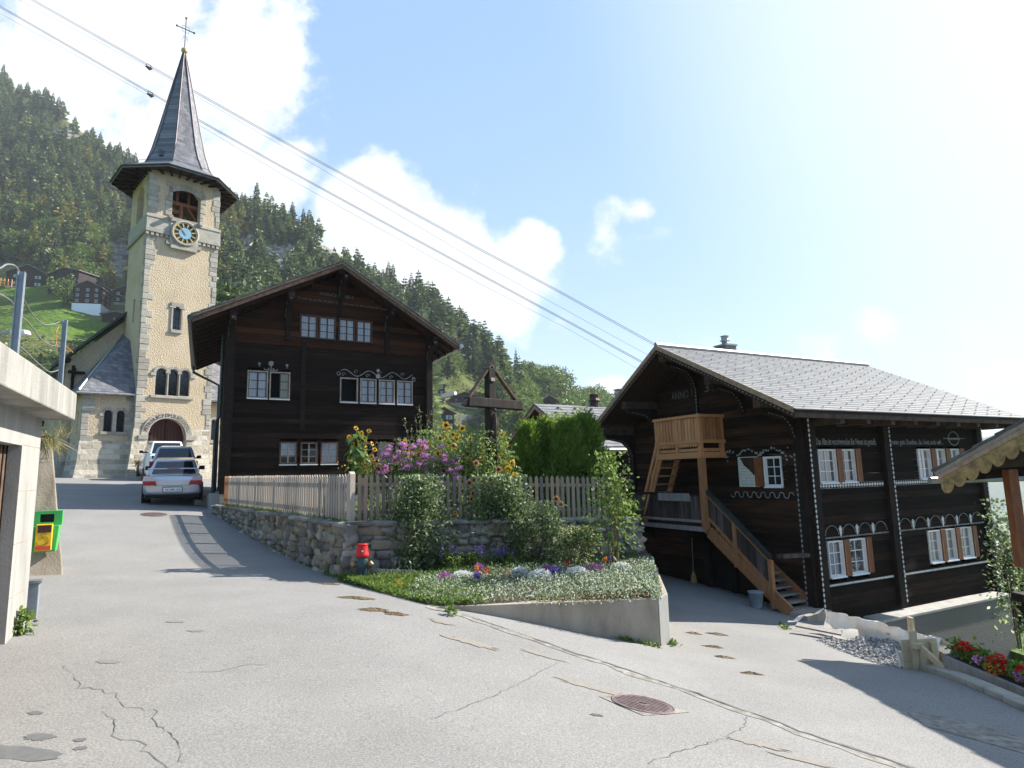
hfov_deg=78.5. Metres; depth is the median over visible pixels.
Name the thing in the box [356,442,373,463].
window
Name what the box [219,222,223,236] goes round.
larch
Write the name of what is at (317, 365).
wooden chalet
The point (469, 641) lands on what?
sand smear
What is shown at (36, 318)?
wire
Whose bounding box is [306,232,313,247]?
spruce
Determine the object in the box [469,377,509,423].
fir
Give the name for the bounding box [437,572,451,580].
asters
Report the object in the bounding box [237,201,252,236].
larch
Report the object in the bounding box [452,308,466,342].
fir
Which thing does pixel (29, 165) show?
spruce
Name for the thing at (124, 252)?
crags
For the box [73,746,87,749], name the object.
oil stain
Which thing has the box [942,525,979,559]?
window
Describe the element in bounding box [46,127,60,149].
spruce
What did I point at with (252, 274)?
spruce
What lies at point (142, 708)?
road crack
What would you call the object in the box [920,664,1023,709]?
kerb
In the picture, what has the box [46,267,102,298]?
hill house
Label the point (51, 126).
spruce
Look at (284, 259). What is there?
fir
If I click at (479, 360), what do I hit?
spruce
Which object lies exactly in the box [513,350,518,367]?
spruce
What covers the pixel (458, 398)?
hill house
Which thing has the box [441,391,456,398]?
tarpaulin
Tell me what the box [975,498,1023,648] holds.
climbing shrub
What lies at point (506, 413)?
broadleaf tree
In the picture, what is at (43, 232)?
larch
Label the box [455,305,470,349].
fir
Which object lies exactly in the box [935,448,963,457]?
window
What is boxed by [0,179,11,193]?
larch
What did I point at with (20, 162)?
spruce
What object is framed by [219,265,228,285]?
fir
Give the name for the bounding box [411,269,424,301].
spruce
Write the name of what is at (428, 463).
sunflower
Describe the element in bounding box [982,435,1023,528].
mountains
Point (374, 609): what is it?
dung patch
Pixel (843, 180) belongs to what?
sky
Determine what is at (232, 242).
spruce
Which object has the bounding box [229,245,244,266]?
spruce
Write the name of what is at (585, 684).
sand smear
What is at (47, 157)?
fir
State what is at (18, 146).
fir
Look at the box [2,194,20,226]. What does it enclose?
spruce
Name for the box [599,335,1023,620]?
wooden chalet
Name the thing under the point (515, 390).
fir
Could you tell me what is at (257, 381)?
window
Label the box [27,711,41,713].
oil stain
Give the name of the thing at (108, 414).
window
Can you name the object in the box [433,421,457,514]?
sunflower
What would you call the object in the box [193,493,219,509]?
concrete step
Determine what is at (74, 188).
spruce
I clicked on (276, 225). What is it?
forest
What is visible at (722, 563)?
stable door
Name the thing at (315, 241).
spruce
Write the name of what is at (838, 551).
window
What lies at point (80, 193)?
spruce
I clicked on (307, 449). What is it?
window
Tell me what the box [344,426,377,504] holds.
sunflower
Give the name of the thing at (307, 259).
fir
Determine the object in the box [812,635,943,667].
gravel heap
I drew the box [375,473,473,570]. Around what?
dogwood shrub
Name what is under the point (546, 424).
leafy shrub
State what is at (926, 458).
window
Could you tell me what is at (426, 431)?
leafy shrub
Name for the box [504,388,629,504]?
slate house
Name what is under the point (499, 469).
sunflower
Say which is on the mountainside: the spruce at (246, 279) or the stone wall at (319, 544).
the spruce at (246, 279)
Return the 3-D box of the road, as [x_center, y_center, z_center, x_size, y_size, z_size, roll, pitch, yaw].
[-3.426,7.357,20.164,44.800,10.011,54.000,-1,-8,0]
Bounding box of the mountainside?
[0,89,628,496]
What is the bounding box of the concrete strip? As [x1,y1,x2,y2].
[909,713,1023,752]
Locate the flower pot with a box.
[129,457,141,478]
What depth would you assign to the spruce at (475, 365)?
274.08 m
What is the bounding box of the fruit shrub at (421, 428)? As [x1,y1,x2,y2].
[402,406,442,472]
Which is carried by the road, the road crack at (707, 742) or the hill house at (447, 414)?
the road crack at (707, 742)
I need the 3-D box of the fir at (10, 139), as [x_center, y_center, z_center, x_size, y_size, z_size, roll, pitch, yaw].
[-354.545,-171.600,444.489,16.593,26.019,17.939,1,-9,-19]
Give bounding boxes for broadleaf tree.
[45,273,78,306]
[465,412,483,432]
[473,374,512,397]
[483,416,512,440]
[497,411,512,419]
[497,422,514,443]
[518,382,533,399]
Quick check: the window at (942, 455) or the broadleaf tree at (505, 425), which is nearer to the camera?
the window at (942, 455)
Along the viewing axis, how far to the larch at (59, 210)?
325.10 m
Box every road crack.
[63,668,182,762]
[105,713,167,767]
[426,667,548,719]
[649,715,747,762]
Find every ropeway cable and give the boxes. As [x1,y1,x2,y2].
[0,13,635,367]
[1,6,640,360]
[29,5,641,351]
[32,0,653,344]
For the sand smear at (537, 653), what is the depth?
7.19 m
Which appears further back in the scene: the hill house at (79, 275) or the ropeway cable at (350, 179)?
the hill house at (79, 275)
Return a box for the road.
[0,476,1023,767]
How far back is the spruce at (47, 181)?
370.73 m
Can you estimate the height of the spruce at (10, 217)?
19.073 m
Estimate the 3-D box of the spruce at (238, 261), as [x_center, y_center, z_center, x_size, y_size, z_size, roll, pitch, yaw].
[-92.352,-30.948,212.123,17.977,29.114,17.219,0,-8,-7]
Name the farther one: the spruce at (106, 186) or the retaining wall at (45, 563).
the spruce at (106, 186)
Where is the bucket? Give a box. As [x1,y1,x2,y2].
[747,590,763,608]
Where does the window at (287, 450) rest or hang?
in the wooden chalet at (317, 365)
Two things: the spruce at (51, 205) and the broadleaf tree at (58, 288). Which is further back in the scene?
the spruce at (51, 205)
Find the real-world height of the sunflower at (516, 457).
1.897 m
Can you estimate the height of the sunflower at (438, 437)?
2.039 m
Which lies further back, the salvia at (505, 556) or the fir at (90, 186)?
the fir at (90, 186)
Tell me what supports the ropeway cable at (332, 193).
on the mountainside
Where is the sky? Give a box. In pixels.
[0,0,1023,437]
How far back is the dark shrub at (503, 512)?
13.03 m
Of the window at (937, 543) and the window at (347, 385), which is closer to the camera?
the window at (937, 543)
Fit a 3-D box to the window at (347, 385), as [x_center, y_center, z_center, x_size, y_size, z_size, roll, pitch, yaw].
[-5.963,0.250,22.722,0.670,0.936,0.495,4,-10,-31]
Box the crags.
[25,127,464,364]
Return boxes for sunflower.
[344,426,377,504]
[394,439,413,480]
[406,446,420,474]
[413,442,431,473]
[426,449,456,516]
[429,435,446,500]
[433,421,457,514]
[440,427,461,506]
[442,443,463,505]
[450,511,459,548]
[452,425,475,487]
[457,450,477,505]
[462,456,479,500]
[462,490,484,550]
[463,459,494,537]
[484,466,508,546]
[497,441,518,491]
[504,465,523,504]
[506,459,523,499]
[546,495,566,556]
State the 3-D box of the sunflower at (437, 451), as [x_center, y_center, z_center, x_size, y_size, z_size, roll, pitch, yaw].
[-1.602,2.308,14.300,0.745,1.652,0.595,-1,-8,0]
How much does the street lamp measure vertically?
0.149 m
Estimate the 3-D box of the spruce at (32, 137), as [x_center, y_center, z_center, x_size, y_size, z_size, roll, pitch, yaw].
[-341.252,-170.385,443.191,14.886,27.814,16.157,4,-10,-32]
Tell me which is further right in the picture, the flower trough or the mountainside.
the flower trough
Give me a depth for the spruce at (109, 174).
393.88 m
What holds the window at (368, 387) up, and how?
in the wooden chalet at (317, 365)
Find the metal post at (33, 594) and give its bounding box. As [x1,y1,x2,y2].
[26,578,43,619]
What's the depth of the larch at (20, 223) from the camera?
316.40 m
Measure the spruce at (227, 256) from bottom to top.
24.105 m
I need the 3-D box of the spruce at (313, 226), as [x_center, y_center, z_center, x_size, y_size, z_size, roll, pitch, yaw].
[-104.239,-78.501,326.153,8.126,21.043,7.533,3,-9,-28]
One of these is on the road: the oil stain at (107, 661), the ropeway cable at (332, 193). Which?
the oil stain at (107, 661)
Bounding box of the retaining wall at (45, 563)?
[29,436,62,575]
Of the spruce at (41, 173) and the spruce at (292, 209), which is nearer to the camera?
the spruce at (292, 209)
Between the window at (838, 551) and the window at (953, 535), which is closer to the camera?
the window at (838, 551)
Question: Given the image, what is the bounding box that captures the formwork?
[886,616,954,670]
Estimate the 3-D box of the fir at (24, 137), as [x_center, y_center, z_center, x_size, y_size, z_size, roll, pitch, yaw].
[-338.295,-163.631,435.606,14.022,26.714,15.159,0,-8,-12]
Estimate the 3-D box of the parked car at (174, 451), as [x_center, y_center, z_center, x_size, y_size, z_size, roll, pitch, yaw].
[-14.506,3.580,27.020,1.921,1.809,4.276,3,-6,-26]
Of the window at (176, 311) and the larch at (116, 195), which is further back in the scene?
the larch at (116, 195)
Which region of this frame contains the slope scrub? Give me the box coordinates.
[0,91,563,460]
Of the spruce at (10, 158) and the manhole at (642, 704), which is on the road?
the manhole at (642, 704)
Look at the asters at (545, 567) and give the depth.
10.64 m
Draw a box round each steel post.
[10,271,25,353]
[57,319,67,383]
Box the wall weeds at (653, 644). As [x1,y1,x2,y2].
[608,635,659,647]
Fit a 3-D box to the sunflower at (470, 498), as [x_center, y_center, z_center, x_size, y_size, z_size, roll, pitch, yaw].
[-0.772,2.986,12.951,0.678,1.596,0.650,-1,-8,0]
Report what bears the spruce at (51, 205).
on the mountainside
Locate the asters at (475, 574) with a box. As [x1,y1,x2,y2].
[472,571,482,580]
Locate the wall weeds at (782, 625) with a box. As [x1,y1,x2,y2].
[777,621,791,629]
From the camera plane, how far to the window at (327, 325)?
22.51 m
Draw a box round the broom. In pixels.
[691,538,697,582]
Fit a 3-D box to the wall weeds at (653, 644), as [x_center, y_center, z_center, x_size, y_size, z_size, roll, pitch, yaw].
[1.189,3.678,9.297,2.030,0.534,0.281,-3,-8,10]
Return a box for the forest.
[0,64,613,466]
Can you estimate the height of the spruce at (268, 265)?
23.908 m
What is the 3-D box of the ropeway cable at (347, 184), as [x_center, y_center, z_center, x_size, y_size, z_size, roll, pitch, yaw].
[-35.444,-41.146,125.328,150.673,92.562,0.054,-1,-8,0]
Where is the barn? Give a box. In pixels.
[99,311,123,321]
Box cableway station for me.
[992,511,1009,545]
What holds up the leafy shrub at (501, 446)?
on the garden soil at (639, 511)
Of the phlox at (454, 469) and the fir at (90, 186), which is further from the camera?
the fir at (90, 186)
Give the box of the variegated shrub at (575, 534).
[541,524,613,566]
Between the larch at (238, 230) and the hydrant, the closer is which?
the hydrant
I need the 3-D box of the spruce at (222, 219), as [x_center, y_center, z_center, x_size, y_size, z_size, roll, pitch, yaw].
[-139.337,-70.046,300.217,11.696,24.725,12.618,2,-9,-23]
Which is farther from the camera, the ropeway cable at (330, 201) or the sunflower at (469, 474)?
the ropeway cable at (330, 201)
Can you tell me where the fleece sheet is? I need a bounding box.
[788,608,946,667]
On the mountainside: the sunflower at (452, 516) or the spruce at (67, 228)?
the spruce at (67, 228)
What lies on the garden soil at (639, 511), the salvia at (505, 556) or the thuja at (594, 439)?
the thuja at (594, 439)
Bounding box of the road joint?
[427,606,913,767]
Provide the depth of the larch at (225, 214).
321.24 m
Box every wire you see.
[0,263,19,270]
[20,346,58,372]
[20,348,58,348]
[22,317,59,346]
[24,299,60,324]
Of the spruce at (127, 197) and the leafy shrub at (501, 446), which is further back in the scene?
the spruce at (127, 197)
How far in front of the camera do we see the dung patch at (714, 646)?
9.66 m
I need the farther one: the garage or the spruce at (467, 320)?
the spruce at (467, 320)
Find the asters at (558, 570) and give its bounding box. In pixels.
[549,566,561,576]
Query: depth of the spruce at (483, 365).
278.98 m
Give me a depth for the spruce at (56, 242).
275.96 m
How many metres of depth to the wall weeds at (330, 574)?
12.19 m
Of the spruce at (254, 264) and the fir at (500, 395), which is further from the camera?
the spruce at (254, 264)
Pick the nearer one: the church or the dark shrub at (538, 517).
the dark shrub at (538, 517)
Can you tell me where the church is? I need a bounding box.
[41,17,239,478]
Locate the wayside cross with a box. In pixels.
[461,364,523,478]
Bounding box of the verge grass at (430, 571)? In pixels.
[337,563,500,605]
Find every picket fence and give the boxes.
[224,472,354,520]
[356,474,619,520]
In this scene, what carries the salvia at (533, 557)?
on the flower bed soil at (644, 553)
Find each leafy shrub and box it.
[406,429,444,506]
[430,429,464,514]
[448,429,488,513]
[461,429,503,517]
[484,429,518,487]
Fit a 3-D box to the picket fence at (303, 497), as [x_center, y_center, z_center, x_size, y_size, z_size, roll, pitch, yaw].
[-5.946,2.926,15.806,0.190,1.301,8.721,6,-11,-40]
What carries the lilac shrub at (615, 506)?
on the flower bed soil at (644, 553)
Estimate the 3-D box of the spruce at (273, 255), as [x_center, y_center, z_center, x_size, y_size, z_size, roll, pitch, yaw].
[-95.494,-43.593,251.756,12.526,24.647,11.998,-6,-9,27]
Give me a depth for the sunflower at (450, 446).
15.08 m
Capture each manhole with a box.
[141,512,166,515]
[599,694,688,715]
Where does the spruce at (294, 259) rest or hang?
on the mountainside
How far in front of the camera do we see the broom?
17.62 m
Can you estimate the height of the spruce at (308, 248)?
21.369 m
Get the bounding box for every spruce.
[0,96,3,118]
[0,163,11,189]
[0,188,19,220]
[0,224,8,261]
[1,148,20,176]
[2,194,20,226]
[2,207,17,230]
[10,163,25,191]
[12,149,28,172]
[22,117,38,136]
[23,151,37,181]
[26,125,35,144]
[27,164,47,199]
[28,132,43,155]
[29,239,50,271]
[37,172,49,196]
[37,189,60,230]
[41,118,54,144]
[41,224,64,269]
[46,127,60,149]
[50,221,60,236]
[55,124,70,155]
[58,215,79,260]
[67,140,77,160]
[69,157,82,186]
[70,184,86,219]
[71,204,94,261]
[72,173,82,200]
[86,246,110,274]
[93,191,106,219]
[94,171,113,198]
[103,195,115,221]
[105,163,114,191]
[108,198,125,239]
[115,188,124,198]
[123,193,131,212]
[219,214,226,230]
[219,247,232,272]
[220,226,229,251]
[223,229,246,267]
[226,252,244,285]
[227,260,244,287]
[228,217,237,241]
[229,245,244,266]
[232,277,241,284]
[238,257,252,281]
[239,274,250,291]
[244,232,268,263]
[246,268,258,289]
[248,196,260,225]
[249,255,259,269]
[249,267,264,288]
[252,183,261,203]
[253,243,263,260]
[255,253,266,275]
[263,256,271,275]
[270,247,279,269]
[279,253,296,280]
[284,247,302,275]
[289,201,298,228]
[293,221,309,252]
[303,239,314,258]
[306,217,314,239]
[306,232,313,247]
[308,216,318,241]
[311,234,322,255]
[312,235,319,257]
[314,252,327,268]
[352,249,360,266]
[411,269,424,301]
[461,319,487,368]
[463,312,470,344]
[464,335,480,372]
[468,320,487,371]
[471,339,481,372]
[480,321,494,364]
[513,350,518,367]
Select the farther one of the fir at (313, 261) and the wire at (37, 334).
the fir at (313, 261)
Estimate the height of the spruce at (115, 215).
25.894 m
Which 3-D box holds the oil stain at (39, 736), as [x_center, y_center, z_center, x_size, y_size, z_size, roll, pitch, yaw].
[-3.413,2.551,4.531,0.252,0.007,0.118,-1,-8,0]
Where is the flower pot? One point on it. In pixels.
(139, 476)
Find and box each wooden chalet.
[187,260,463,504]
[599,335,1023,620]
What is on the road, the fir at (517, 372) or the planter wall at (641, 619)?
the planter wall at (641, 619)
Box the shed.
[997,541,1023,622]
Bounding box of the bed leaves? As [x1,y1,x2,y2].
[373,549,641,577]
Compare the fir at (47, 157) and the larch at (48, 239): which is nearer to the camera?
the larch at (48, 239)
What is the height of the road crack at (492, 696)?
0.256 m
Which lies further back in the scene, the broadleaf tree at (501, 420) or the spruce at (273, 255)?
the spruce at (273, 255)
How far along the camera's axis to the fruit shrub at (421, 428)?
16.20 m
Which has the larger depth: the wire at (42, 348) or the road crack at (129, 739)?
the wire at (42, 348)
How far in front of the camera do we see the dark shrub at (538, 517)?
12.56 m
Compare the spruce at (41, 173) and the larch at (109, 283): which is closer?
the larch at (109, 283)
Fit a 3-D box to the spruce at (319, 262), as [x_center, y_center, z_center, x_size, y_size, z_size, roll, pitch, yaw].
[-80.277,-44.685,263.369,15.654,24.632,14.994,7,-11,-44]
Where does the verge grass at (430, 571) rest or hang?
on the flower bed soil at (644, 553)
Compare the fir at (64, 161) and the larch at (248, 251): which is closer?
the larch at (248, 251)
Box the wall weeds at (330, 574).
[305,563,339,578]
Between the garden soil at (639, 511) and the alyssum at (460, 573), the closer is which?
the alyssum at (460, 573)
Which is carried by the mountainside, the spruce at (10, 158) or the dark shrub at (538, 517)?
the spruce at (10, 158)
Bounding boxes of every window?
[103,410,111,431]
[116,411,123,431]
[155,369,165,394]
[168,370,177,395]
[172,308,179,329]
[179,371,188,395]
[211,420,214,439]
[246,370,267,399]
[269,371,289,399]
[279,442,296,465]
[300,314,317,339]
[300,442,317,464]
[318,316,335,340]
[320,442,337,464]
[338,318,354,342]
[340,377,357,402]
[356,320,372,344]
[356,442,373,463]
[360,378,376,403]
[377,442,392,463]
[378,379,394,404]
[395,442,410,462]
[397,380,412,405]
[753,456,793,487]
[817,449,844,483]
[826,539,852,578]
[831,537,874,575]
[840,449,863,483]
[902,448,937,479]
[916,448,950,465]
[926,527,963,561]
[926,529,948,563]
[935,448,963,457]
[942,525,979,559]
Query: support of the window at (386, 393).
in the wooden chalet at (317, 365)
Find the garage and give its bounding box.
[0,342,76,644]
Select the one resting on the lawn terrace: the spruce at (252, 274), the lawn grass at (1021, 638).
the lawn grass at (1021, 638)
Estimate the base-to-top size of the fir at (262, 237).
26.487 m
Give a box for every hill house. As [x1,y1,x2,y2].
[4,264,48,287]
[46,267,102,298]
[71,280,112,315]
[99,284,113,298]
[112,285,126,304]
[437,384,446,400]
[438,407,456,435]
[450,391,479,409]
[543,395,559,404]
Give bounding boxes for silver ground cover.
[405,554,661,603]
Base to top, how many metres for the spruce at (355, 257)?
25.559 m
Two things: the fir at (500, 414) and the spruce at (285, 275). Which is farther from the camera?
the spruce at (285, 275)
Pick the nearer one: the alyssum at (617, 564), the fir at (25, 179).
the alyssum at (617, 564)
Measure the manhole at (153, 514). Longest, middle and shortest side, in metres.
0.680 x 0.680 x 0.019 m
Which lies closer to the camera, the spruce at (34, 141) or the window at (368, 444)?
the window at (368, 444)
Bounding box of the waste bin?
[31,510,63,552]
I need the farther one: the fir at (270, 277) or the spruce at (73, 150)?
the spruce at (73, 150)
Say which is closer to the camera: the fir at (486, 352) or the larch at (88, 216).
the fir at (486, 352)
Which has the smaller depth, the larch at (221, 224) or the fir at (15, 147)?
the larch at (221, 224)
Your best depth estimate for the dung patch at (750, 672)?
7.88 m
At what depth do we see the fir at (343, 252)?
291.93 m
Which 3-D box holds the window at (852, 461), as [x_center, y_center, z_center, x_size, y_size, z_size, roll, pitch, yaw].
[8.314,2.025,15.482,0.826,0.841,0.205,3,-9,-27]
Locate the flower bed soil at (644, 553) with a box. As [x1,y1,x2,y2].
[364,550,649,604]
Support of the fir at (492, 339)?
on the mountainside
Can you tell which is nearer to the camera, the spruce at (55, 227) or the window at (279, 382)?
the window at (279, 382)
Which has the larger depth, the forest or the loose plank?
the forest
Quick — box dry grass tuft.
[40,421,74,462]
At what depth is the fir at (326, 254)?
271.43 m
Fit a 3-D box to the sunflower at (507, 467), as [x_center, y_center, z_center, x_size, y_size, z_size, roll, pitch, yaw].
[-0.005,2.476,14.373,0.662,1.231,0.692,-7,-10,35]
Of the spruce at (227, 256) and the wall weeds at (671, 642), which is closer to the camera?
the wall weeds at (671, 642)
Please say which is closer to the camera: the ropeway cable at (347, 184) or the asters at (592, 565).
the asters at (592, 565)
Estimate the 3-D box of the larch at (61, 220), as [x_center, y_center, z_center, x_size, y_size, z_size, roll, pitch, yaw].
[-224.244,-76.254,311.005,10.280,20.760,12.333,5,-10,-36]
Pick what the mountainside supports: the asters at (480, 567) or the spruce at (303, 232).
the spruce at (303, 232)
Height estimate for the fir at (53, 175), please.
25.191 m
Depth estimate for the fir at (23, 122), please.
462.66 m
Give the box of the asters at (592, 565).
[585,562,605,573]
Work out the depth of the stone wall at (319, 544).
12.87 m
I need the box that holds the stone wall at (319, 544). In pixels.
[211,504,646,575]
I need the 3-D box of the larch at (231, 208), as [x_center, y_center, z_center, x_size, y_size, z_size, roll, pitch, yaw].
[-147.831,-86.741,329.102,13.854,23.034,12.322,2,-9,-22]
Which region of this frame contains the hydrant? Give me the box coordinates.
[350,543,373,576]
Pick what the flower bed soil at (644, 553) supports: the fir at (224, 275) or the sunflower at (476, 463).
the sunflower at (476, 463)
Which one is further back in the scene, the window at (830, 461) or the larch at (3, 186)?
the larch at (3, 186)
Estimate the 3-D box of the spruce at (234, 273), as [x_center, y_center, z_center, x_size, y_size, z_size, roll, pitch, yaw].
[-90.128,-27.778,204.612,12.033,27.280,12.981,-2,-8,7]
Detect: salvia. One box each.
[433,544,471,569]
[458,545,489,568]
[485,546,520,567]
[515,547,546,564]
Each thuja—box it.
[507,414,554,507]
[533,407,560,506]
[540,408,605,512]
[567,405,614,512]
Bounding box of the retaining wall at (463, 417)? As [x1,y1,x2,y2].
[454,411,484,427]
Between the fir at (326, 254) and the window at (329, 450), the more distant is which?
the fir at (326, 254)
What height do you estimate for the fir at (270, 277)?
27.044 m
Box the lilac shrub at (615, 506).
[580,450,644,565]
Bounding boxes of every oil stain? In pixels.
[0,745,62,760]
[23,733,57,739]
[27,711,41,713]
[73,738,86,741]
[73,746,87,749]
[96,659,119,662]
[187,629,204,631]
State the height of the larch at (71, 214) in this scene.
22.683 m
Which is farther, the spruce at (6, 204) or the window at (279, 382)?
the spruce at (6, 204)
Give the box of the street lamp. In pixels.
[0,329,30,335]
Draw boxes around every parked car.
[136,441,182,480]
[141,457,204,502]
[149,446,200,470]
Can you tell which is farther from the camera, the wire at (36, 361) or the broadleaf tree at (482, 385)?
the broadleaf tree at (482, 385)
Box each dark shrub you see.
[450,473,543,558]
[501,499,573,564]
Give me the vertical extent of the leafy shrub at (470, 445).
2.107 m
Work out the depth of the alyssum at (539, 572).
10.39 m
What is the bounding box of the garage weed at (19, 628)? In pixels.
[12,605,38,635]
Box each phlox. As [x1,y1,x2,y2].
[373,441,398,517]
[386,437,413,517]
[405,436,431,490]
[421,440,451,516]
[442,451,463,513]
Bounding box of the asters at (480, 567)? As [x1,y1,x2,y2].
[472,563,484,573]
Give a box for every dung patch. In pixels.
[338,596,376,598]
[358,607,386,610]
[385,611,408,615]
[702,645,722,647]
[707,632,727,635]
[716,655,735,658]
[741,671,762,674]
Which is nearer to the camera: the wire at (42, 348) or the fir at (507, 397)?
the wire at (42, 348)
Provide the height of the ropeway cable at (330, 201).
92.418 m
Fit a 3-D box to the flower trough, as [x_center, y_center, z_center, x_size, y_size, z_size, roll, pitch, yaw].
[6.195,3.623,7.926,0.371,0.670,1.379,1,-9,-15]
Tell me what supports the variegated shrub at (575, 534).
on the flower bed soil at (644, 553)
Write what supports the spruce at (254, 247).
on the mountainside
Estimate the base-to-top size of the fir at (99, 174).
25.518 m
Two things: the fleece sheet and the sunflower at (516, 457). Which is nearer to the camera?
the fleece sheet
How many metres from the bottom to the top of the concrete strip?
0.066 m
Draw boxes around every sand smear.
[429,618,455,625]
[440,634,499,649]
[521,648,569,662]
[553,676,622,694]
[723,735,790,751]
[766,750,837,767]
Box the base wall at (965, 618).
[863,591,1016,662]
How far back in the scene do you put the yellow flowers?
13.22 m
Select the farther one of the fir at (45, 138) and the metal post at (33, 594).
the fir at (45, 138)
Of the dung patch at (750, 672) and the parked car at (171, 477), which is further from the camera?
the parked car at (171, 477)
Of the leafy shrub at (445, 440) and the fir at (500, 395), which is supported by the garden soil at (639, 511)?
the leafy shrub at (445, 440)
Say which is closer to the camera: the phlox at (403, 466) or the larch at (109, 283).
the phlox at (403, 466)
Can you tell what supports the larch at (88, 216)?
on the mountainside
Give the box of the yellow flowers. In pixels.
[337,456,397,520]
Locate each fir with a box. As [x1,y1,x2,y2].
[1,125,16,151]
[8,167,31,190]
[11,146,18,164]
[13,142,28,162]
[14,114,29,133]
[14,141,22,157]
[18,131,30,152]
[27,147,39,167]
[32,160,51,186]
[37,124,52,150]
[38,145,57,163]
[40,166,60,198]
[55,152,72,173]
[85,180,94,201]
[93,160,107,185]
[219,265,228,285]
[244,225,275,263]
[264,269,281,284]
[269,264,276,274]
[277,250,292,274]
[283,239,309,267]
[301,253,311,272]
[308,255,315,267]
[309,244,321,261]
[320,247,331,266]
[339,247,348,261]
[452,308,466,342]
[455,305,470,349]
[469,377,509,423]
[480,328,492,365]
[482,370,512,422]
[483,386,510,420]
[488,330,498,353]
[488,338,514,375]
[489,336,513,374]
[492,355,501,375]
[496,363,521,397]
[496,373,513,399]
[498,409,507,422]
[501,365,525,403]
[510,358,531,385]
[520,363,531,382]
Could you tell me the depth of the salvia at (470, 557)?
12.25 m
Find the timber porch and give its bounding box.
[928,418,1023,618]
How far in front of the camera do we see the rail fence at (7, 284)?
178.43 m
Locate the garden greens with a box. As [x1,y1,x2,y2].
[317,495,644,520]
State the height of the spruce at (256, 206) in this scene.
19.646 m
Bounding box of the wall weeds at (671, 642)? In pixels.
[668,638,681,645]
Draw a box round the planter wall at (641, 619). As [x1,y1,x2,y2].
[424,566,669,645]
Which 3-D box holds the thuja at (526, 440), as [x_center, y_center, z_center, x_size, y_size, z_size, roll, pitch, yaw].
[0.398,2.164,16.386,1.691,2.851,1.581,-1,-8,0]
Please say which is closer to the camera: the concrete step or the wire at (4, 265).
the wire at (4, 265)
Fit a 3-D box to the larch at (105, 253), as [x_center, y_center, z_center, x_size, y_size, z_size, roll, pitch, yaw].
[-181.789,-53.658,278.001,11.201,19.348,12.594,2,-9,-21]
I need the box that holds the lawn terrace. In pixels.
[1010,623,1023,664]
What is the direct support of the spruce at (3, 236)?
on the mountainside
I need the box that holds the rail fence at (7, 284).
[0,278,12,286]
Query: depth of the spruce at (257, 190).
361.50 m
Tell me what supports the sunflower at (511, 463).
on the garden soil at (639, 511)
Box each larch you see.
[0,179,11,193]
[6,209,26,238]
[16,218,41,262]
[29,192,47,222]
[31,230,54,258]
[39,227,48,240]
[47,256,69,288]
[48,200,72,223]
[48,211,65,232]
[62,178,72,199]
[66,197,77,217]
[68,206,76,222]
[78,209,92,238]
[92,183,104,205]
[92,243,116,280]
[103,260,117,289]
[106,190,126,222]
[118,216,130,244]
[218,240,227,261]
[219,210,229,224]
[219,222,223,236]
[226,210,243,240]
[227,204,242,235]
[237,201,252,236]
[244,248,252,265]
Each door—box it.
[0,444,7,531]
[148,419,182,444]
[714,545,731,590]
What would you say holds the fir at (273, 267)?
on the mountainside
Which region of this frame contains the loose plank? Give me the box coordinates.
[795,622,842,635]
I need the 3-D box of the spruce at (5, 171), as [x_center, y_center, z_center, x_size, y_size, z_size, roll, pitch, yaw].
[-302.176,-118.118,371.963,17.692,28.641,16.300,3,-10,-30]
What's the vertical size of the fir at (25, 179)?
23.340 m
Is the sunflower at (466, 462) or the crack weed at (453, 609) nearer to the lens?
the crack weed at (453, 609)
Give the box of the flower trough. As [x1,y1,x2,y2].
[943,636,1023,696]
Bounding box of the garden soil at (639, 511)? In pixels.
[266,505,643,520]
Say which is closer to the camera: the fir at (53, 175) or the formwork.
the formwork
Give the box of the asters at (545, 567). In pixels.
[543,565,552,573]
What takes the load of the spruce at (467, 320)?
on the mountainside
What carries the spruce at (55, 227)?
on the mountainside
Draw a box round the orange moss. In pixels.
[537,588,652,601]
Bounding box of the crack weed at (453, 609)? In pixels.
[443,605,459,615]
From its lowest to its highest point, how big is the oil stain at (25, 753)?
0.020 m
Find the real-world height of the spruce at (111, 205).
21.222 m
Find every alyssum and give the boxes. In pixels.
[452,570,472,579]
[511,566,529,577]
[526,568,552,579]
[565,566,588,576]
[609,561,631,572]
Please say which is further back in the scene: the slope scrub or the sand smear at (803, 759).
the slope scrub
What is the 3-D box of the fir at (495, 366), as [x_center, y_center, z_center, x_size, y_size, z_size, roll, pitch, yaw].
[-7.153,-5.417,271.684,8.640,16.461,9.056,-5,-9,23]
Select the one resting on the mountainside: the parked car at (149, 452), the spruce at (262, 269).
the spruce at (262, 269)
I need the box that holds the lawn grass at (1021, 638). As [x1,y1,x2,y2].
[1011,622,1023,652]
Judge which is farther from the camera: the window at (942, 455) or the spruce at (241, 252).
the spruce at (241, 252)
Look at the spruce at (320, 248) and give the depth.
285.54 m

